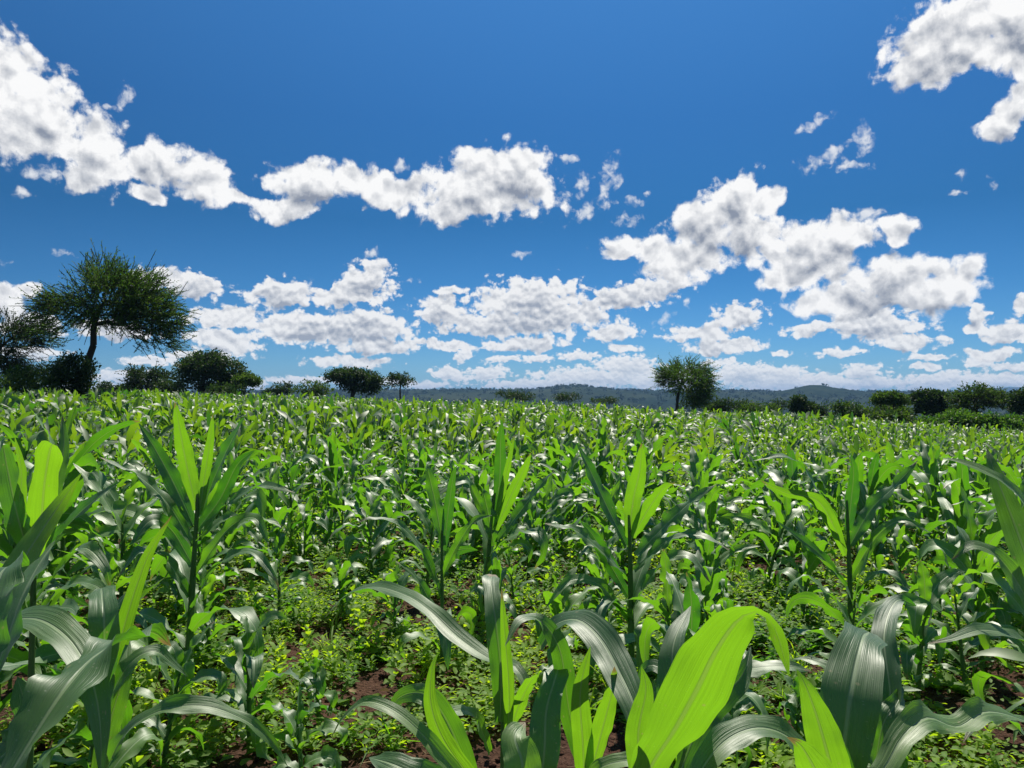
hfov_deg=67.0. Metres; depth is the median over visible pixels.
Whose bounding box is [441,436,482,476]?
maize plant
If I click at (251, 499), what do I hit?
maize plant
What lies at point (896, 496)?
maize plant
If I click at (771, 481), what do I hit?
maize plant
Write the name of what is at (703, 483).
maize plant
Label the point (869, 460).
maize plant
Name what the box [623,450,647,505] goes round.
maize plant
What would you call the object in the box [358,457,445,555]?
maize plant
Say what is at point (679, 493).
maize plant
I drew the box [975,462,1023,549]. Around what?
maize plant
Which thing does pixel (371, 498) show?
maize plant
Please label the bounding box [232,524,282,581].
maize plant
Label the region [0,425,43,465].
maize plant
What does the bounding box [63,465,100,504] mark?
maize plant
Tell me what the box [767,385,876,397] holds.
hills
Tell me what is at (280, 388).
bush
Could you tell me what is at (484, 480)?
maize plant
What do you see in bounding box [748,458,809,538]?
maize plant
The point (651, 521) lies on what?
maize plant
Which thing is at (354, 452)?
maize plant
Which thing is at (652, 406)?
scrub
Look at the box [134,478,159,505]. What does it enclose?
maize plant
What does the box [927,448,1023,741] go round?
maize plant
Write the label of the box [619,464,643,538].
maize plant
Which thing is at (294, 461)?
maize plant
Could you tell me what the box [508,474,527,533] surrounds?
maize plant
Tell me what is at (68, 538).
maize plant
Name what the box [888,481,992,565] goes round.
maize plant
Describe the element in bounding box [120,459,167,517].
maize plant
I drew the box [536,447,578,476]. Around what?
maize plant
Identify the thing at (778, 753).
weeds
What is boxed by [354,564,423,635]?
maize plant
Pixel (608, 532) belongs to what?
maize plant
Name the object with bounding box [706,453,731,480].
maize plant
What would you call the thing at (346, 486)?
maize plant
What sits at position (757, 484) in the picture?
maize plant
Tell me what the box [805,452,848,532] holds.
maize plant
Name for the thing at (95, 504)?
maize plant
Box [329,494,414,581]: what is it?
maize plant
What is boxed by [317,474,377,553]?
maize plant
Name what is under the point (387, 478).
maize plant
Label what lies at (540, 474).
maize plant
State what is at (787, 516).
maize plant
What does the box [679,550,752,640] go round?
maize plant
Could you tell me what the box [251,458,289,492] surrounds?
maize plant
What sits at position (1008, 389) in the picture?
hills
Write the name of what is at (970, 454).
maize plant
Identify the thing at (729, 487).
maize plant
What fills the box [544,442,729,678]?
maize plant
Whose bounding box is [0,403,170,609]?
maize plant
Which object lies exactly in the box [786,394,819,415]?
tree
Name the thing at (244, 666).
maize plant
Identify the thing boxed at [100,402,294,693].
maize plant
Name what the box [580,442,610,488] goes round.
maize plant
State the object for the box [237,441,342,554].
maize plant
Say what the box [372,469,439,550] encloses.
maize plant
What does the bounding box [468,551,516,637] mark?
maize plant
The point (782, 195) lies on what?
sky
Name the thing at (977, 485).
maize plant
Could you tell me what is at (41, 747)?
soil crumbs
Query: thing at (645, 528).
maize plant
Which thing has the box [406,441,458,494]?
maize plant
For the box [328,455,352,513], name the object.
maize plant
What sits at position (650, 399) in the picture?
hills
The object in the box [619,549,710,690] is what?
maize plant
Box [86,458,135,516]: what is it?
maize plant
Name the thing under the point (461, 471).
maize plant
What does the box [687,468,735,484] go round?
maize plant
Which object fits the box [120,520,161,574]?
maize plant
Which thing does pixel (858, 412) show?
bush
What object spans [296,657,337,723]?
maize plant
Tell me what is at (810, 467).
maize plant
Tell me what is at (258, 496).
maize plant
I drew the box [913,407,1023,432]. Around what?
hedge
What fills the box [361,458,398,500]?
maize plant
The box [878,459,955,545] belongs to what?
maize plant
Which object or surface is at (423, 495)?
maize plant
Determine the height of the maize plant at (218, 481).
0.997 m
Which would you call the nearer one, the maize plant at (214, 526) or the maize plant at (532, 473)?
the maize plant at (214, 526)
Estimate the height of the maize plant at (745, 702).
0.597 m
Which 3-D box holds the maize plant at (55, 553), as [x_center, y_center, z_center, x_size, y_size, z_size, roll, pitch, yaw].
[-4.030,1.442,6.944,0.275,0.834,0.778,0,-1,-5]
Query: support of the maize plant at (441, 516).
on the ground
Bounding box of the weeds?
[0,415,1023,767]
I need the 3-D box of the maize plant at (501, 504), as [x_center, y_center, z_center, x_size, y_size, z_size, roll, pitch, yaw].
[-0.214,1.064,5.916,0.898,1.594,0.986,0,-1,-29]
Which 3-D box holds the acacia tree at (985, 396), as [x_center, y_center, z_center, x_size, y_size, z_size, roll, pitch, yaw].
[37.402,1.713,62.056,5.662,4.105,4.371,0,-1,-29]
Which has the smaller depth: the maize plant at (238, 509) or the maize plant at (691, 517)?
the maize plant at (691, 517)
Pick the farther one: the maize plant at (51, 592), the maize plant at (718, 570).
the maize plant at (718, 570)
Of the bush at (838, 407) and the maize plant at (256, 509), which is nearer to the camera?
the maize plant at (256, 509)
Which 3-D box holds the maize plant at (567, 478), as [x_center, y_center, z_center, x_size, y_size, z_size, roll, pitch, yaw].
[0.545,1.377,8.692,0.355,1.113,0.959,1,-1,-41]
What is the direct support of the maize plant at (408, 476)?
on the ground
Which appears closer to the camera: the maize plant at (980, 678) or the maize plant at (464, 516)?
the maize plant at (980, 678)
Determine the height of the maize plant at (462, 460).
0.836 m
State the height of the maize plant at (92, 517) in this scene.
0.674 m
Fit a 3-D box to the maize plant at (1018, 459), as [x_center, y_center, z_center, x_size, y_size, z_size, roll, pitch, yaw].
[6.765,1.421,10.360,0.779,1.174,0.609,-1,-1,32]
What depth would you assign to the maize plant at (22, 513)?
2.28 m
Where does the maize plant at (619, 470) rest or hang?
on the ground
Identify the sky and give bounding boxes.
[0,0,1023,391]
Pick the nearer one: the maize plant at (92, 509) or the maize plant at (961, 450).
the maize plant at (92, 509)
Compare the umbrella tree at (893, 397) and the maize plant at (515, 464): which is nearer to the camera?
the maize plant at (515, 464)
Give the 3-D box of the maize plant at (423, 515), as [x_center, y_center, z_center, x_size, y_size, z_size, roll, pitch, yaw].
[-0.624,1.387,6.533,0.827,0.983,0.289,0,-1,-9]
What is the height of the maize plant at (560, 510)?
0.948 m
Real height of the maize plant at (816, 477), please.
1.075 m
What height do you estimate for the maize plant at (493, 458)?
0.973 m
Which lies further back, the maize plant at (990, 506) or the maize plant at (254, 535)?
the maize plant at (254, 535)
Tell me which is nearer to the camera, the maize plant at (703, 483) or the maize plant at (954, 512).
the maize plant at (954, 512)
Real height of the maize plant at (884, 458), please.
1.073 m
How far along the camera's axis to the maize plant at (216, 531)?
7.03 m
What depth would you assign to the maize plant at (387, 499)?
9.88 m
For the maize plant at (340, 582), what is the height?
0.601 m
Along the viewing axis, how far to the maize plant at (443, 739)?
1.88 m
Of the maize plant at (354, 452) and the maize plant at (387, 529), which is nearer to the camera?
the maize plant at (387, 529)
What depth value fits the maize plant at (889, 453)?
10.10 m
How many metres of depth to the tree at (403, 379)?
87.83 m
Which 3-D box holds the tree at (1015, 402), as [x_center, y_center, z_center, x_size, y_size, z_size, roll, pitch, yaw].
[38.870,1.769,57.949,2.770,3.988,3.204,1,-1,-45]
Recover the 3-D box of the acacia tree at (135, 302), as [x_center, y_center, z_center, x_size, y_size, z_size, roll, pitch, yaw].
[-20.693,-2.985,39.873,8.350,9.513,6.912,-1,-1,34]
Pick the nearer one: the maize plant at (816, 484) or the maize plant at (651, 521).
the maize plant at (651, 521)
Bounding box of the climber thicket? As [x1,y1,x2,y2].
[44,348,101,400]
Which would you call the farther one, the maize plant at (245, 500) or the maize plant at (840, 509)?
the maize plant at (840, 509)
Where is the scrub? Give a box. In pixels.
[1,383,1023,421]
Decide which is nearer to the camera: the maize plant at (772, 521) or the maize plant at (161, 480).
the maize plant at (772, 521)
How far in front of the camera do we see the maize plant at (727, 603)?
4.53 m
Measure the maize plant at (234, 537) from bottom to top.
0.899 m
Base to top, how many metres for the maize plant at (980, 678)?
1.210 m
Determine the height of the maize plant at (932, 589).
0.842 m
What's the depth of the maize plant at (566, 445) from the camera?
13.29 m
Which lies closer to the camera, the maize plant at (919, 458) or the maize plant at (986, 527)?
the maize plant at (986, 527)
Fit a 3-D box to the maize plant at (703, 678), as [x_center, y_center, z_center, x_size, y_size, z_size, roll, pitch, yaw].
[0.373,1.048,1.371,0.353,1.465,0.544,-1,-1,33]
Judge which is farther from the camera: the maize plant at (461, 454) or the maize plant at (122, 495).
the maize plant at (461, 454)
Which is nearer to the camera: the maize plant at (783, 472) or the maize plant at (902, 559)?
the maize plant at (902, 559)
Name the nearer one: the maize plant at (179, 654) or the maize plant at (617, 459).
the maize plant at (179, 654)
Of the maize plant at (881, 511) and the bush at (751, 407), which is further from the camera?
the bush at (751, 407)
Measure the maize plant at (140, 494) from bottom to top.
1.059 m
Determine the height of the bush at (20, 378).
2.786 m
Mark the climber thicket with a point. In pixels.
(70, 366)
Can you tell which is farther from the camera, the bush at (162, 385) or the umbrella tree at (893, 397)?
the bush at (162, 385)
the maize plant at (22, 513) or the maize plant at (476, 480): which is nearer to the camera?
the maize plant at (22, 513)
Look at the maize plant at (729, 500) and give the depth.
8.25 m
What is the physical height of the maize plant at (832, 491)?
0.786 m
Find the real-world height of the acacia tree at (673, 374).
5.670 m
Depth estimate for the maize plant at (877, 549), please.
7.11 m
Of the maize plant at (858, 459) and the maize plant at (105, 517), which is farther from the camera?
the maize plant at (858, 459)
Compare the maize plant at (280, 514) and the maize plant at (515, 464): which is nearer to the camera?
the maize plant at (280, 514)
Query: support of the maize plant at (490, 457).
on the ground
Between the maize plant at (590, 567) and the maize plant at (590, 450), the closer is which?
the maize plant at (590, 567)
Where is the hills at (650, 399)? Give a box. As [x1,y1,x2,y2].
[87,385,1016,418]
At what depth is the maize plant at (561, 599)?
4.68 m
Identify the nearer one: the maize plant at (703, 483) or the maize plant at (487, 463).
the maize plant at (703, 483)
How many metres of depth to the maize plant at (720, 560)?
6.07 m
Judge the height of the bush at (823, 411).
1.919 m
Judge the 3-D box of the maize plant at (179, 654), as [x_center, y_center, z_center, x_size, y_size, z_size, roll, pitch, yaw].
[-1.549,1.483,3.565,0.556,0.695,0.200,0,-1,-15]
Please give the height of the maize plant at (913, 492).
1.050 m
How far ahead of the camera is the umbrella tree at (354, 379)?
84.37 m
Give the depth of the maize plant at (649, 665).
3.34 m
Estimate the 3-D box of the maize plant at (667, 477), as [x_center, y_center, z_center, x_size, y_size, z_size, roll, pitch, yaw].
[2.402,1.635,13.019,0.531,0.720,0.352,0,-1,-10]
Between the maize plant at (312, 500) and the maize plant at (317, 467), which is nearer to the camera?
the maize plant at (312, 500)
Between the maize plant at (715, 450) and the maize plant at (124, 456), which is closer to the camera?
the maize plant at (124, 456)
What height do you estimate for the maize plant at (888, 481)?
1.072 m
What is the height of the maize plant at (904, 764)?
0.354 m
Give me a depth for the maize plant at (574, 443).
10.77 m
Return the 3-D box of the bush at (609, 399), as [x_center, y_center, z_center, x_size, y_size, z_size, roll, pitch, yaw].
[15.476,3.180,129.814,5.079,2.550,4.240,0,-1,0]
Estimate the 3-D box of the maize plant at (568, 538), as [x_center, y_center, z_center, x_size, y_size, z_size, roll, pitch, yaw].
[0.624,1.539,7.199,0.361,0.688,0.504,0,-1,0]
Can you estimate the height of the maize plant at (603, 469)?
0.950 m
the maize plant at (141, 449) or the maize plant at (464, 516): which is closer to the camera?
the maize plant at (464, 516)
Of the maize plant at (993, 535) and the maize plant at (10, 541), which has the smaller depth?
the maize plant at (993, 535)
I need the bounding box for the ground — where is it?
[0,398,1023,767]
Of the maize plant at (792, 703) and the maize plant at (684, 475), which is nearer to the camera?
the maize plant at (792, 703)
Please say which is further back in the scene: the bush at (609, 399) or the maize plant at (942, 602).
the bush at (609, 399)
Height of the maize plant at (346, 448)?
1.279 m
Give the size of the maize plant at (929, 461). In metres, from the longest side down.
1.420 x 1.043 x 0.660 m
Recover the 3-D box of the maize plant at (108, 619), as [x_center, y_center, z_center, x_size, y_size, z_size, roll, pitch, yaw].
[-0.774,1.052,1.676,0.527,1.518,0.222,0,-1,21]
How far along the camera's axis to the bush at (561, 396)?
119.58 m
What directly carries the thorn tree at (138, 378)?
on the ground
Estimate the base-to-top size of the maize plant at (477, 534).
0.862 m
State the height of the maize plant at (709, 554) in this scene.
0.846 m
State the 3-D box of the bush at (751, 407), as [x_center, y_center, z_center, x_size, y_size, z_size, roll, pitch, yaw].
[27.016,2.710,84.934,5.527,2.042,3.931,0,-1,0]
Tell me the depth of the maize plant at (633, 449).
10.40 m
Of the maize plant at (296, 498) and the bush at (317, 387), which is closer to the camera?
the maize plant at (296, 498)
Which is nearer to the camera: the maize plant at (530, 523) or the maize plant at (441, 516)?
the maize plant at (441, 516)
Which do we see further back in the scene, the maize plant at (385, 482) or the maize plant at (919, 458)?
the maize plant at (919, 458)
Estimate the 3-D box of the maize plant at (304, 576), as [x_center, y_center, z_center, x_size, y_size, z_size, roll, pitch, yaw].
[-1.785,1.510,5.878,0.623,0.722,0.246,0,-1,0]
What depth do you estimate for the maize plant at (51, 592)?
5.74 m
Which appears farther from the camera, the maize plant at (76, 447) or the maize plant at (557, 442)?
the maize plant at (557, 442)
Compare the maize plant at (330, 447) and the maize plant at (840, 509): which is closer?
the maize plant at (840, 509)
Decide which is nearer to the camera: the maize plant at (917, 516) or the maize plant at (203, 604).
the maize plant at (203, 604)
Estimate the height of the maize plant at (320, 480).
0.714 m
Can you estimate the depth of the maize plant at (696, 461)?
8.95 m
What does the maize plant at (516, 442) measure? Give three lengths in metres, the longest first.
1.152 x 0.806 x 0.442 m
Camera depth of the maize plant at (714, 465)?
10.19 m
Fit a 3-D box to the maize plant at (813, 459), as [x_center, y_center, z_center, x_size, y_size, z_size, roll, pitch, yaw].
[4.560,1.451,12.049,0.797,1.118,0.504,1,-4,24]
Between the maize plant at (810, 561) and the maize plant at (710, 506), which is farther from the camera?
the maize plant at (710, 506)
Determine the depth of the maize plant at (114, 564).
5.24 m
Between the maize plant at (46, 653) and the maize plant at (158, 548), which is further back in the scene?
the maize plant at (158, 548)
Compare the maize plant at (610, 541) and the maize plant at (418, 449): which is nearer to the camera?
the maize plant at (610, 541)
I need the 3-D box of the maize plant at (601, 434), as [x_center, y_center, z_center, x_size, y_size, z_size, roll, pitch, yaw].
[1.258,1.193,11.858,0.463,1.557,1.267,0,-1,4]
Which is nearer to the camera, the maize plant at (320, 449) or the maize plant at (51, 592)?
the maize plant at (51, 592)
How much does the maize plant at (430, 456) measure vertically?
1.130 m
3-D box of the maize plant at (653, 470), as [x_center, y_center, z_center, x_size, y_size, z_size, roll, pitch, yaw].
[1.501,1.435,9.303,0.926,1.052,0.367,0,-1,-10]
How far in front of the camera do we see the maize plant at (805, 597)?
4.37 m
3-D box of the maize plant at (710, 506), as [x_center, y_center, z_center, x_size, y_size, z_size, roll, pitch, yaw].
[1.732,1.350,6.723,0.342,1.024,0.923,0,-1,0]
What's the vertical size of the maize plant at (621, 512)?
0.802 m
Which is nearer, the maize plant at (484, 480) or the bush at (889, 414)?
the maize plant at (484, 480)
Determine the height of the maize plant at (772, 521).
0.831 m
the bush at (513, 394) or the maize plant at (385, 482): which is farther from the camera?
the bush at (513, 394)
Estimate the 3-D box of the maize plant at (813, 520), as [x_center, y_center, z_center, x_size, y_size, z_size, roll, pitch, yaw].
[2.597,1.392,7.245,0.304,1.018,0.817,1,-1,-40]
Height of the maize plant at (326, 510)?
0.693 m
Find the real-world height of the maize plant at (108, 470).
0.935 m
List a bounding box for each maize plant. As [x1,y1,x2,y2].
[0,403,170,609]
[0,415,121,767]
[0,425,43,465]
[0,465,98,644]
[0,473,170,767]
[0,474,32,560]
[0,512,13,545]
[0,563,93,742]
[0,598,78,741]
[1,578,163,767]
[7,575,87,689]
[38,578,58,605]
[47,463,199,625]
[48,497,89,583]
[52,441,109,581]
[55,537,150,644]
[59,467,160,594]
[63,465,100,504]
[68,438,115,503]
[75,497,105,553]
[78,455,123,512]
[79,476,115,521]
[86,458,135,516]
[86,507,130,567]
[87,515,287,767]
[91,495,112,545]
[94,447,130,496]
[99,448,151,499]
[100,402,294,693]
[100,442,141,485]
[105,466,163,556]
[112,438,177,499]
[112,484,159,523]
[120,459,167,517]
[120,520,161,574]
[121,621,236,767]
[130,511,274,606]
[132,499,201,620]
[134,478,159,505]
[135,481,222,569]
[155,465,180,493]
[166,441,201,492]
[173,567,247,667]
[194,452,280,595]
[197,480,253,569]
[200,463,240,532]
[211,473,268,548]
[212,434,267,504]
[212,610,298,753]
[216,482,248,563]
[219,486,251,541]
[230,465,311,546]
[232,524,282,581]
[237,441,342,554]
[238,470,293,525]
[241,535,313,622]
[245,463,298,572]
[247,466,294,505]
[249,460,266,480]
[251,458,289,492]
[256,685,347,767]
[265,476,317,533]
[269,449,308,491]
[282,470,304,500]
[291,493,327,568]
[292,446,317,499]
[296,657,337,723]
[303,444,323,489]
[303,488,317,511]
[308,482,346,551]
[309,496,345,557]
[310,453,328,505]
[311,469,328,507]
[313,431,349,520]
[316,439,360,499]
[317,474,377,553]
[322,454,379,508]
[323,428,389,505]
[324,548,360,623]
[326,574,568,767]
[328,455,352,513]
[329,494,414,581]
[334,479,415,565]
[339,453,405,527]
[341,433,382,486]
[344,443,358,499]
[346,480,381,534]
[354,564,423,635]
[357,455,491,674]
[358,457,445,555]
[358,514,400,566]
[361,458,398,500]
[370,486,396,524]
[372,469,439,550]
[373,459,399,497]
[374,469,425,518]
[379,435,418,490]
[389,436,429,477]
[389,492,478,598]
[398,439,433,519]
[405,476,453,541]
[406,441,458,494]
[406,455,478,527]
[406,465,415,510]
[419,503,459,580]
[424,438,446,496]
[425,420,553,620]
[426,441,506,494]
[437,466,482,526]
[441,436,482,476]
[442,485,478,568]
[449,452,467,493]
[455,450,529,532]
[457,471,493,505]
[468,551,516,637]
[469,459,493,494]
[469,464,493,553]
[469,484,491,562]
[481,429,539,487]
[481,539,548,603]
[482,448,522,501]
[488,451,523,486]
[493,454,548,523]
[505,511,553,574]
[505,609,639,767]
[506,433,532,484]
[506,447,536,520]
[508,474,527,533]
[510,474,588,566]
[515,476,595,558]
[527,468,536,510]
[531,458,589,552]
[533,454,594,538]
[535,566,598,683]
[536,439,573,477]
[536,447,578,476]
[538,457,610,531]
[540,434,567,491]
[543,442,612,519]
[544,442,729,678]
[548,456,566,488]
[561,511,596,574]
[562,444,590,525]
[568,437,589,520]
[569,542,632,616]
[570,475,627,576]
[578,562,644,633]
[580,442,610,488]
[581,530,620,602]
[586,411,609,500]
[593,452,609,508]
[595,470,670,563]
[598,494,652,562]
[599,482,664,538]
[602,474,671,542]
[605,460,669,537]
[606,430,677,517]
[607,448,623,484]
[609,461,624,482]
[617,509,635,573]
[619,436,657,498]
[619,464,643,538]
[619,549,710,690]
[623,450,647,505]
[624,427,665,483]
[624,454,661,491]
[625,606,805,767]
[638,659,737,767]
[639,571,811,767]
[647,468,661,493]
[655,460,669,488]
[664,495,717,549]
[666,475,720,532]
[667,468,741,550]
[667,496,727,567]
[668,446,735,525]
[668,484,742,547]
[672,528,758,597]
[674,474,711,505]
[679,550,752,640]
[681,445,725,482]
[682,454,727,498]
[683,524,733,617]
[684,482,733,587]
[686,473,730,527]
[686,486,734,500]
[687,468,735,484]
[688,559,735,600]
[703,454,732,520]
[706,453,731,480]
[706,598,751,679]
[720,457,801,529]
[721,482,832,586]
[729,463,753,496]
[729,659,769,718]
[734,447,768,519]
[736,452,776,514]
[738,452,834,544]
[742,449,769,499]
[745,489,796,571]
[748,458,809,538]
[749,448,808,556]
[750,465,805,520]
[750,473,761,511]
[755,453,930,622]
[757,478,778,525]
[764,478,830,582]
[776,513,838,627]
[776,670,819,736]
[777,443,829,491]
[785,547,941,678]
[787,594,1023,767]
[795,655,921,741]
[799,456,847,508]
[801,453,866,517]
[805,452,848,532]
[809,480,844,532]
[810,474,826,521]
[822,484,844,548]
[830,494,891,552]
[833,447,886,486]
[841,440,921,520]
[841,452,863,552]
[843,467,910,519]
[843,495,912,569]
[847,452,907,565]
[857,513,895,575]
[863,454,914,517]
[864,455,923,542]
[867,746,912,767]
[876,461,923,543]
[876,524,918,604]
[877,431,952,564]
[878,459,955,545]
[884,550,1021,681]
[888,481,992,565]
[897,444,979,506]
[897,527,994,624]
[897,560,964,699]
[903,436,951,510]
[908,473,945,542]
[913,446,974,505]
[917,485,1023,667]
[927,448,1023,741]
[937,452,986,601]
[938,461,951,520]
[942,448,979,494]
[946,492,991,575]
[951,458,986,532]
[952,554,1023,732]
[953,481,1023,625]
[963,449,1007,552]
[963,518,1022,615]
[966,441,998,501]
[971,465,1021,541]
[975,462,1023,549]
[984,446,1023,486]
[1014,464,1023,479]
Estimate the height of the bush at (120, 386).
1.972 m
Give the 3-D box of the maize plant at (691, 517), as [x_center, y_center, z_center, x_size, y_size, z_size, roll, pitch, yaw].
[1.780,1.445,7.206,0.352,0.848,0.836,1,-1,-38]
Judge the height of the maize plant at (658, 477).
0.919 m
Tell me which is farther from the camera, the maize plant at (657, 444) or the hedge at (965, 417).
the hedge at (965, 417)
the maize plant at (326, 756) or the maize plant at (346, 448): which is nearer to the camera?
the maize plant at (326, 756)
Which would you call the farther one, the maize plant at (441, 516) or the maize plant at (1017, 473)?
the maize plant at (1017, 473)
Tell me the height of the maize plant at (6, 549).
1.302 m
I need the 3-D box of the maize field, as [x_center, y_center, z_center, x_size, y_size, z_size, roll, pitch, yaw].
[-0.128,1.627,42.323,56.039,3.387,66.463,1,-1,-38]
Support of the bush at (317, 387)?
on the ground
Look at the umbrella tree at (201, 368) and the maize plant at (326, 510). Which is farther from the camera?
the umbrella tree at (201, 368)
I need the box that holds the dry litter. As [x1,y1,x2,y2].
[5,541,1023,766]
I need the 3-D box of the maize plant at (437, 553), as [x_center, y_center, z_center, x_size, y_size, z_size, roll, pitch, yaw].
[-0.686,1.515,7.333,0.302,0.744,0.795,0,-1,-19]
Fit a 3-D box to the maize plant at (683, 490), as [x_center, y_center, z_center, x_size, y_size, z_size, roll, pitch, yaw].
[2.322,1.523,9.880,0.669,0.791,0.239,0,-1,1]
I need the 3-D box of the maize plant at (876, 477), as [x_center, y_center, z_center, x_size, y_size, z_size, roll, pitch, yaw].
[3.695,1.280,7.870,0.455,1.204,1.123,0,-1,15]
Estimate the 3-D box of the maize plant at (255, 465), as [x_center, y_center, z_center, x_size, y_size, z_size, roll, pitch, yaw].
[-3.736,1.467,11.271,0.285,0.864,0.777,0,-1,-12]
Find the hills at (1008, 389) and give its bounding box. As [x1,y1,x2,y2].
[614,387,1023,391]
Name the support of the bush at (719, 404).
on the ground
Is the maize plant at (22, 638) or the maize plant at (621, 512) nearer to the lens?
the maize plant at (22, 638)
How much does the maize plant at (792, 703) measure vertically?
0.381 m
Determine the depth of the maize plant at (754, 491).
9.81 m
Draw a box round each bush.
[0,360,69,396]
[96,380,114,396]
[114,382,136,393]
[149,377,186,395]
[201,381,254,397]
[259,380,293,395]
[288,379,335,398]
[494,388,535,401]
[550,391,580,403]
[589,396,619,404]
[702,397,738,413]
[733,397,790,411]
[733,400,783,414]
[810,405,873,421]
[813,403,831,418]
[821,399,866,416]
[863,400,917,422]
[865,406,913,425]
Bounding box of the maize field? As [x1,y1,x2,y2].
[0,386,1023,749]
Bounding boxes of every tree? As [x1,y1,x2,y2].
[0,305,68,380]
[9,238,201,361]
[114,361,178,392]
[169,347,250,394]
[230,370,262,392]
[318,366,388,399]
[385,371,416,399]
[648,352,724,411]
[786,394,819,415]
[868,389,911,409]
[908,386,950,416]
[943,380,1012,413]
[1004,386,1023,414]
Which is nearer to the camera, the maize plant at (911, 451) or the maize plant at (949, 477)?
the maize plant at (949, 477)
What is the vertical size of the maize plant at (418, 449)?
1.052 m
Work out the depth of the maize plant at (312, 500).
10.98 m
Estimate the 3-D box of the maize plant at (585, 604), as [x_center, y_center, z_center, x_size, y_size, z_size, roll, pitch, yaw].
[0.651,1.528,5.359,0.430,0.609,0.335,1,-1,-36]
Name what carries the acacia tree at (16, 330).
on the ground
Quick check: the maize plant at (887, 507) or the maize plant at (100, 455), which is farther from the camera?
the maize plant at (100, 455)
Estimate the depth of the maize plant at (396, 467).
11.58 m
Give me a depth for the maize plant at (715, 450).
12.56 m
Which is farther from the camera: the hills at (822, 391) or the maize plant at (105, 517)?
the hills at (822, 391)
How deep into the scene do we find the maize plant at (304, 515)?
7.57 m
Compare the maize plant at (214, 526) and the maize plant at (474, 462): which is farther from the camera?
the maize plant at (474, 462)
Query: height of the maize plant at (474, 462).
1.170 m
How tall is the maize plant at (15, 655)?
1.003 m
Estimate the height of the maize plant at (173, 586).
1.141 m
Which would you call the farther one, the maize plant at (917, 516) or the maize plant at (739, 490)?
the maize plant at (739, 490)
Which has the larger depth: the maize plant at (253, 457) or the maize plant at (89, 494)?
the maize plant at (253, 457)
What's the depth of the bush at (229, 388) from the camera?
65.44 m
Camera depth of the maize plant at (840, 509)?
8.79 m
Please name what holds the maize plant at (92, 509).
on the ground
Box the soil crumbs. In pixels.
[0,560,1023,767]
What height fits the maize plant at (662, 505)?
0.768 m
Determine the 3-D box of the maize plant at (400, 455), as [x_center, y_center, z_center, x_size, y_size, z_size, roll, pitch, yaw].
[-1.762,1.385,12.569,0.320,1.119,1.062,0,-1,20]
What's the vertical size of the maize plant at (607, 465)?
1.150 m
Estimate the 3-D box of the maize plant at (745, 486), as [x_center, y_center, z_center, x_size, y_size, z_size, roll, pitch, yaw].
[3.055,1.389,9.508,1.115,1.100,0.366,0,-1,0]
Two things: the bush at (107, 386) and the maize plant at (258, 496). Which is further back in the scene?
the bush at (107, 386)
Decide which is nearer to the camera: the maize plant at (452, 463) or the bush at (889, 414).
the maize plant at (452, 463)
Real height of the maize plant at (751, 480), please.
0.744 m
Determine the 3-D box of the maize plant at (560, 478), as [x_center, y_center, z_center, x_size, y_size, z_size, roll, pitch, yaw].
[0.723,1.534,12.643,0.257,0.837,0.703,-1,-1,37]
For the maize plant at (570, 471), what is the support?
on the ground
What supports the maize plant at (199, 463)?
on the ground
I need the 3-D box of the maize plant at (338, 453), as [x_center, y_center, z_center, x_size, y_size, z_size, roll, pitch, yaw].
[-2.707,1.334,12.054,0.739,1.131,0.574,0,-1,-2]
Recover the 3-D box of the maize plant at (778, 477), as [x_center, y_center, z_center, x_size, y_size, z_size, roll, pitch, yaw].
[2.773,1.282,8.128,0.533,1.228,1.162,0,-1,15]
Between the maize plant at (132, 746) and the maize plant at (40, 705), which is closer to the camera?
the maize plant at (40, 705)
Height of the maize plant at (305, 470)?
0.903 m
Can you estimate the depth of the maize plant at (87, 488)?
9.20 m
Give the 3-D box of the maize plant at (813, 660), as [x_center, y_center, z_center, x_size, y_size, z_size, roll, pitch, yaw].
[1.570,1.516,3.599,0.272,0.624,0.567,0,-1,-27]
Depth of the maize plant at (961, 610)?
4.66 m
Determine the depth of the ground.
4.65 m
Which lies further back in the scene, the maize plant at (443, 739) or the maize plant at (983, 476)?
the maize plant at (983, 476)
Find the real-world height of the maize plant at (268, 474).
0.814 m
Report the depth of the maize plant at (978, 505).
7.10 m
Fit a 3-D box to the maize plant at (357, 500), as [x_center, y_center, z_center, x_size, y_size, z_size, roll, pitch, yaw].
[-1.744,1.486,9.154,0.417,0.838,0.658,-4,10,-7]
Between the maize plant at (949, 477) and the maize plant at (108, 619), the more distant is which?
the maize plant at (949, 477)
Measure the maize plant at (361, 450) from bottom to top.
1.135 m
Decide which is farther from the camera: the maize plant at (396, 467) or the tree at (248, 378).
the tree at (248, 378)
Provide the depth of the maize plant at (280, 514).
7.38 m
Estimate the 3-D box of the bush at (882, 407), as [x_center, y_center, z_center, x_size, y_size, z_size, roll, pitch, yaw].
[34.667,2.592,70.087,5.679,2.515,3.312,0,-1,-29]
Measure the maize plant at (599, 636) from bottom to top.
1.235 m
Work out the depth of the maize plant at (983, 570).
5.67 m
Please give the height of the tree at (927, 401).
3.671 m
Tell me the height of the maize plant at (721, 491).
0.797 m
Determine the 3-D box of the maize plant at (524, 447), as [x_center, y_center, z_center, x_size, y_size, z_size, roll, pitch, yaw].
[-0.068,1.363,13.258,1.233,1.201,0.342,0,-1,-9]
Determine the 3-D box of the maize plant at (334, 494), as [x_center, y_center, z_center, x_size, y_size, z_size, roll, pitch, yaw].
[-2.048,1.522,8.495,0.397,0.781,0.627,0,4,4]
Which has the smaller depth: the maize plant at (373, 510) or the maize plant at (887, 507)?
the maize plant at (373, 510)
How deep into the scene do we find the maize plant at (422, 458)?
10.61 m
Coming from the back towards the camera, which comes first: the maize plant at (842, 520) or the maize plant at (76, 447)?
the maize plant at (76, 447)
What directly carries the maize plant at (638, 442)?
on the ground
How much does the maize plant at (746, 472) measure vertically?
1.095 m

